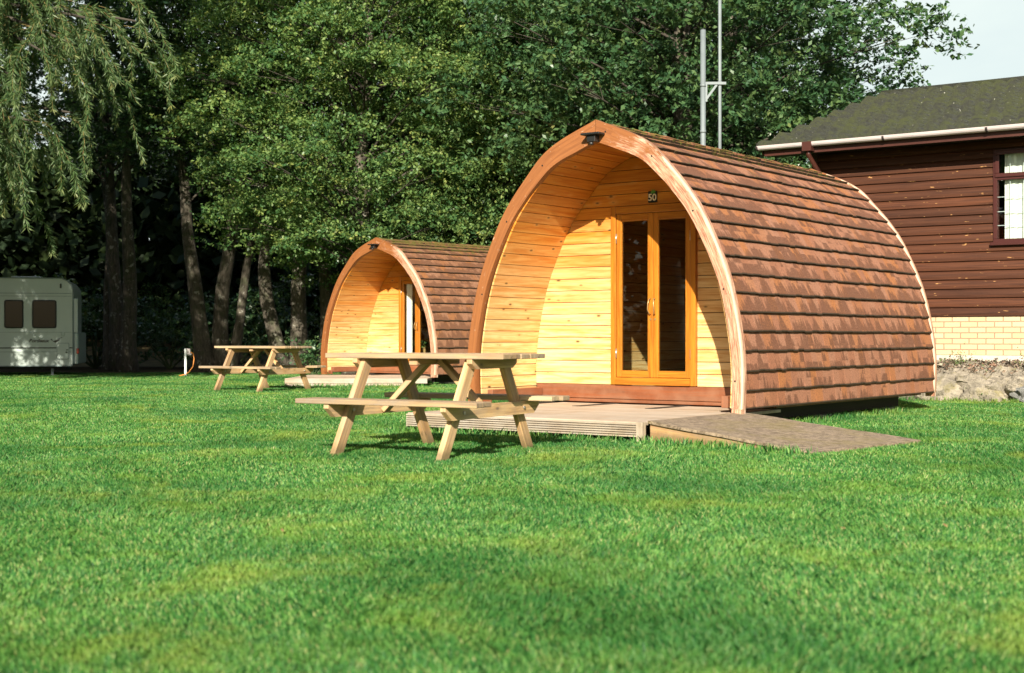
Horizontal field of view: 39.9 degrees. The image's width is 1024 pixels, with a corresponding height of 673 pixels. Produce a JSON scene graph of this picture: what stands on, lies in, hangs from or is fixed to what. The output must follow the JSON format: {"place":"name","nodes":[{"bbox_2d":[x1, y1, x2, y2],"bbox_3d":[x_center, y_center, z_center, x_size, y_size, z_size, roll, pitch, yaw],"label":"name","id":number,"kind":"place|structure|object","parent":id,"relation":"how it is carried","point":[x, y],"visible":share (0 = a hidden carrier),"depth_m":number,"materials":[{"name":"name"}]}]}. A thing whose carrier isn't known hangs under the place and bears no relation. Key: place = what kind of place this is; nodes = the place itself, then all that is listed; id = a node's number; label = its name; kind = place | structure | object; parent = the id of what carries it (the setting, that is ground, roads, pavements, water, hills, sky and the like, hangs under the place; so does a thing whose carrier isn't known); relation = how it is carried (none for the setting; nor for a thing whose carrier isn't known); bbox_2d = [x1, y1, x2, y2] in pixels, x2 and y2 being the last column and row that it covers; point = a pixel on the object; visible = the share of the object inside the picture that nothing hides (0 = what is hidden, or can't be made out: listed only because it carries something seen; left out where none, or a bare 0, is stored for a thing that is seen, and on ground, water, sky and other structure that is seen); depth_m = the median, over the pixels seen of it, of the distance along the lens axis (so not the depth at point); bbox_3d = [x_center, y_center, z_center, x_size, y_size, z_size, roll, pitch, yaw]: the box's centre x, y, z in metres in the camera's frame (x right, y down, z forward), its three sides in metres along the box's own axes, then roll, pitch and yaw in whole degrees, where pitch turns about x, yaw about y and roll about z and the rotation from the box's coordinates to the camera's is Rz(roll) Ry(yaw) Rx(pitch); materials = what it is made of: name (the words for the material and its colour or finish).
{"place":"outdoors","nodes":[
{"label":"outdoors","id":0,"kind":"place"},
{"bbox_2d":[421,341,429,352],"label":"shrub","id":1,"kind":"object","parent":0,"point":[425,343],"visible":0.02,"depth_m":27.36,"materials":[{"name":"green plant"}]},
{"bbox_2d":[0,367,1023,672],"bbox_3d":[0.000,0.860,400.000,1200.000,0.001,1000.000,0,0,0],"label":"lawn","id":2,"kind":"structure","parent":0,"point":[140,371],"depth_m":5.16,"materials":[{"name":"green plant"}]},
{"bbox_2d":[0,276,85,374],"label":"caravan","id":3,"kind":"object","parent":2,"relation":"on","point":[40,322],"visible":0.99,"depth_m":30.86,"materials":[{"name":"grey metal"}]},
{"bbox_2d":[4,300,23,327],"bbox_3d":[-10.849,-0.490,30.734,0.400,0.620,0.031,0,0,-12],"label":"window","id":4,"kind":"structure","parent":3,"relation":"in","point":[13,309],"depth_m":30.72,"materials":[{"name":"black glass"}]},
{"bbox_2d":[32,300,56,327],"bbox_3d":[-10.228,-0.490,30.866,0.510,0.620,0.031,0,0,-12],"label":"window","id":5,"kind":"structure","parent":3,"relation":"in","point":[44,312],"depth_m":30.85,"materials":[{"name":"black glass"}]},
{"bbox_2d":[14,273,102,369],"bbox_3d":[-12.138,-0.372,37.034,3.711,2.626,4.075,0,0,0],"label":"shrub","id":6,"kind":"object","parent":2,"relation":"on","point":[85,309],"visible":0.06,"depth_m":37.05,"materials":[{"name":"green plant"}]},
{"bbox_2d":[0,0,181,258],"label":"willow tree","id":7,"kind":"object","parent":2,"relation":"on","point":[14,69],"visible":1,"depth_m":24.08,"materials":[{"name":"green plant"}]},
{"bbox_2d":[67,286,154,368],"bbox_3d":[-11.304,-0.214,37.978,3.134,2.282,2.979,0,0,-43],"label":"shrub","id":8,"kind":"object","parent":2,"relation":"on","point":[97,361],"visible":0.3,"depth_m":37.96,"materials":[{"name":"green plant"}]},
{"bbox_2d":[0,0,264,371],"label":"tree","id":9,"kind":"object","parent":2,"relation":"on","point":[119,352],"visible":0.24,"depth_m":34.60,"materials":[{"name":"green plant"}]},
{"bbox_2d":[137,306,211,368],"bbox_3d":[-9.282,0.054,37.564,2.544,1.700,2.463,0,0,44],"label":"shrub","id":10,"kind":"object","parent":2,"relation":"on","point":[173,335],"visible":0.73,"depth_m":37.40,"materials":[{"name":"green plant"}]},
{"bbox_2d":[179,349,193,375],"bbox_3d":[-6.975,0.585,30.288,0.325,0.650,0.125,0,0,-6],"label":"hookup post","id":11,"kind":"object","parent":2,"relation":"on","point":[187,352],"visible":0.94,"depth_m":30.28,"materials":[{"name":"white plastic"}]},
{"bbox_2d":[25,0,356,372],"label":"tree","id":12,"kind":"object","parent":2,"relation":"on","point":[206,353],"visible":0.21,"depth_m":33.84,"materials":[{"name":"green plant"}]},
{"bbox_2d":[67,336,319,366],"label":"woodland bank","id":13,"kind":"structure","parent":2,"relation":"on","point":[150,361],"depth_m":42.13,"materials":[{"name":"green plant"}]},
{"bbox_2d":[102,282,188,348],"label":"shrub","id":14,"kind":"object","parent":13,"relation":"on","point":[157,300],"visible":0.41,"depth_m":42.90,"materials":[{"name":"green plant"}]},
{"bbox_2d":[173,325,229,360],"bbox_3d":[-7.985,0.288,37.194,1.702,1.217,1.645,0,0,33],"label":"shrub","id":15,"kind":"object","parent":2,"relation":"on","point":[188,356],"visible":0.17,"depth_m":36.98,"materials":[{"name":"green plant"}]},
{"bbox_2d":[169,286,290,364],"bbox_3d":[-7.482,-0.236,39.113,3.496,2.664,3.431,0,0,0],"label":"shrub","id":16,"kind":"object","parent":2,"relation":"on","point":[210,314],"visible":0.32,"depth_m":38.77,"materials":[{"name":"green plant"}]},
{"bbox_2d":[199,346,325,391],"bbox_3d":[-3.964,0.519,22.451,1.480,0.739,1.351,0,0,31],"label":"picnic table","id":17,"kind":"object","parent":2,"relation":"on","point":[266,370],"visible":0.88,"depth_m":22.30,"materials":[{"name":"beige wood"}]},
{"bbox_2d":[0,21,525,350],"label":"wood","id":18,"kind":"object","parent":2,"relation":"on","point":[79,238],"visible":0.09,"depth_m":44.54,"materials":[{"name":"green plant"}]},
{"bbox_2d":[105,0,422,372],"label":"tree","id":19,"kind":"object","parent":2,"relation":"on","point":[298,327],"visible":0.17,"depth_m":32.56,"materials":[{"name":"green plant"}]},
{"bbox_2d":[229,271,319,358],"bbox_3d":[-5.877,-0.428,37.906,3.577,2.690,3.466,0,0,-11],"label":"shrub","id":20,"kind":"object","parent":2,"relation":"on","point":[284,320],"visible":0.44,"depth_m":37.48,"materials":[{"name":"green plant"}]},
{"bbox_2d":[278,336,321,374],"bbox_3d":[-4.328,0.442,30.501,1.231,0.935,1.235,0,0,36],"label":"shrub","id":21,"kind":"object","parent":2,"relation":"on","point":[304,355],"visible":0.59,"depth_m":30.40,"materials":[{"name":"green plant"}]},
{"bbox_2d":[149,0,544,374],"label":"tree","id":22,"kind":"object","parent":2,"relation":"on","point":[277,148],"visible":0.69,"depth_m":28.20,"materials":[{"name":"green plant"}]},
{"bbox_2d":[285,375,431,386],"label":"wooden deck","id":23,"kind":"structure","parent":2,"relation":"on","point":[351,378],"depth_m":24.08,"materials":[{"name":"beige wood"}]},
{"bbox_2d":[212,0,509,278],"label":"tree","id":24,"kind":"object","parent":2,"relation":"on","point":[392,201],"visible":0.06,"depth_m":30.70,"materials":[{"name":"green plant"}]},
{"bbox_2d":[321,237,489,383],"bbox_3d":[-0.836,-0.470,27.392,3.106,2.660,5.065,0,0,43],"label":"camping pod","id":25,"kind":"object","parent":2,"relation":"on","point":[397,296],"visible":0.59,"depth_m":26.44,"materials":[{"name":"brown wood"}]},
{"bbox_2d":[401,280,416,360],"bbox_3d":[-1.934,-0.298,26.461,0.438,1.514,0.093,0,0,43],"label":"door frame","id":26,"kind":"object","parent":25,"relation":"in","point":[404,282],"depth_m":26.57,"materials":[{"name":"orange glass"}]},
{"bbox_2d":[416,292,420,352],"bbox_3d":[-1.609,-0.298,26.160,0.438,1.514,0.093,0,0,43],"label":"door","id":27,"kind":"structure","parent":25,"relation":"in","point":[418,324],"depth_m":26.29,"materials":[{"name":"orange wood"}]},
{"bbox_2d":[269,0,556,290],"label":"tree","id":28,"kind":"object","parent":2,"relation":"on","point":[483,234],"visible":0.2,"depth_m":29.52,"materials":[{"name":"green plant"}]},
{"bbox_2d":[295,352,569,459],"bbox_3d":[-0.574,0.507,10.518,1.544,0.766,1.400,0,0,29],"label":"picnic table","id":29,"kind":"object","parent":2,"relation":"on","point":[459,407],"visible":0.96,"depth_m":10.36,"materials":[{"name":"beige wood"}]},
{"bbox_2d":[334,0,673,245],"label":"tree","id":30,"kind":"object","parent":2,"relation":"on","point":[397,105],"visible":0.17,"depth_m":28.94,"materials":[{"name":"green plant"}]},
{"bbox_2d":[400,0,754,243],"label":"tree","id":31,"kind":"object","parent":2,"relation":"on","point":[526,153],"visible":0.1,"depth_m":28.22,"materials":[{"name":"green plant"}]},
{"bbox_2d":[406,402,780,441],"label":"wooden deck","id":32,"kind":"structure","parent":2,"relation":"on","point":[627,420],"depth_m":12.35,"materials":[{"name":"beige wood"}]},
{"bbox_2d":[516,7,847,159],"bbox_3d":[3.592,-5.377,33.958,8.843,12.738,9.119,0,0,-39],"label":"tree","id":33,"kind":"object","parent":2,"relation":"on","point":[803,63],"visible":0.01,"depth_m":33.32,"materials":[{"name":"green plant"}]},
{"bbox_2d":[412,0,979,175],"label":"tree","id":34,"kind":"object","parent":2,"relation":"on","point":[685,119],"visible":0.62,"depth_m":24.79,"materials":[{"name":"green plant"}]},
{"bbox_2d":[468,120,936,417],"bbox_3d":[2.231,-0.608,15.448,3.128,2.936,5.065,0,0,36],"label":"camping pod","id":35,"kind":"object","parent":2,"relation":"on","point":[623,265],"visible":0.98,"depth_m":14.49,"materials":[{"name":"red wood"}]},
{"bbox_2d":[616,213,652,377],"bbox_3d":[1.243,-0.419,14.398,0.441,1.671,0.093,0,0,36],"label":"door","id":36,"kind":"structure","parent":35,"relation":"in","point":[648,217],"depth_m":14.43,"materials":[{"name":"orange wood"}]},
{"bbox_2d":[653,211,689,377],"bbox_3d":[1.602,-0.419,14.134,0.441,1.671,0.093,0,0,36],"label":"door","id":37,"kind":"structure","parent":35,"relation":"in","point":[657,216],"depth_m":14.21,"materials":[{"name":"orange wood"}]},
{"bbox_2d":[700,28,725,145],"bbox_3d":[2.707,-1.615,19.000,0.350,5.050,0.084,0,0,0],"label":"metal pole","id":38,"kind":"object","parent":2,"relation":"on","point":[704,96],"visible":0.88,"depth_m":18.98,"materials":[{"name":"metal"}]},
{"bbox_2d":[718,0,721,148],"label":"metal pole","id":39,"kind":"object","parent":2,"relation":"on","point":[719,74],"visible":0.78,"depth_m":19.00,"materials":[{"name":"metal"}]},
{"bbox_2d":[551,0,933,168],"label":"tree","id":40,"kind":"object","parent":2,"relation":"on","point":[798,77],"visible":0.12,"depth_m":26.07,"materials":[{"name":"green plant"}]},
{"bbox_2d":[648,413,920,454],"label":"access ramp","id":41,"kind":"structure","parent":2,"relation":"on","point":[747,428],"depth_m":11.27,"materials":[{"name":"wood"}]},
{"bbox_2d":[755,76,1023,360],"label":"timber lodge","id":42,"kind":"structure","parent":2,"relation":"on","point":[934,174],"depth_m":19.76,"materials":[{"name":"brown wood"}]},
{"bbox_2d":[990,148,1023,245],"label":"window","id":43,"kind":"structure","parent":42,"relation":"in","point":[1013,176],"depth_m":19.26,"materials":[{"name":"red plastic"}]},
{"bbox_2d":[898,357,1023,401],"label":"stone bank","id":44,"kind":"structure","parent":2,"relation":"on","point":[1002,379],"depth_m":18.66,"materials":[{"name":"beige stone"}]},
{"bbox_2d":[943,350,975,366],"bbox_3d":[6.157,0.276,19.374,0.417,0.417,0.462,0,0,-29],"label":"weed","id":45,"kind":"object","parent":44,"relation":"on","point":[955,360],"visible":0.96,"depth_m":19.39,"materials":[{"name":"green"}]},
{"bbox_2d":[1,0,1023,239],"label":"sky","id":46,"kind":"structure","parent":0,"point":[998,28],"materials":[{"name":"white"}]},
{"bbox_2d":[275,382,1018,455],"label":"rough grass","id":47,"kind":"structure","parent":0,"point":[841,415],"depth_m":12.02,"materials":[{"name":"green plant"}]}
]}

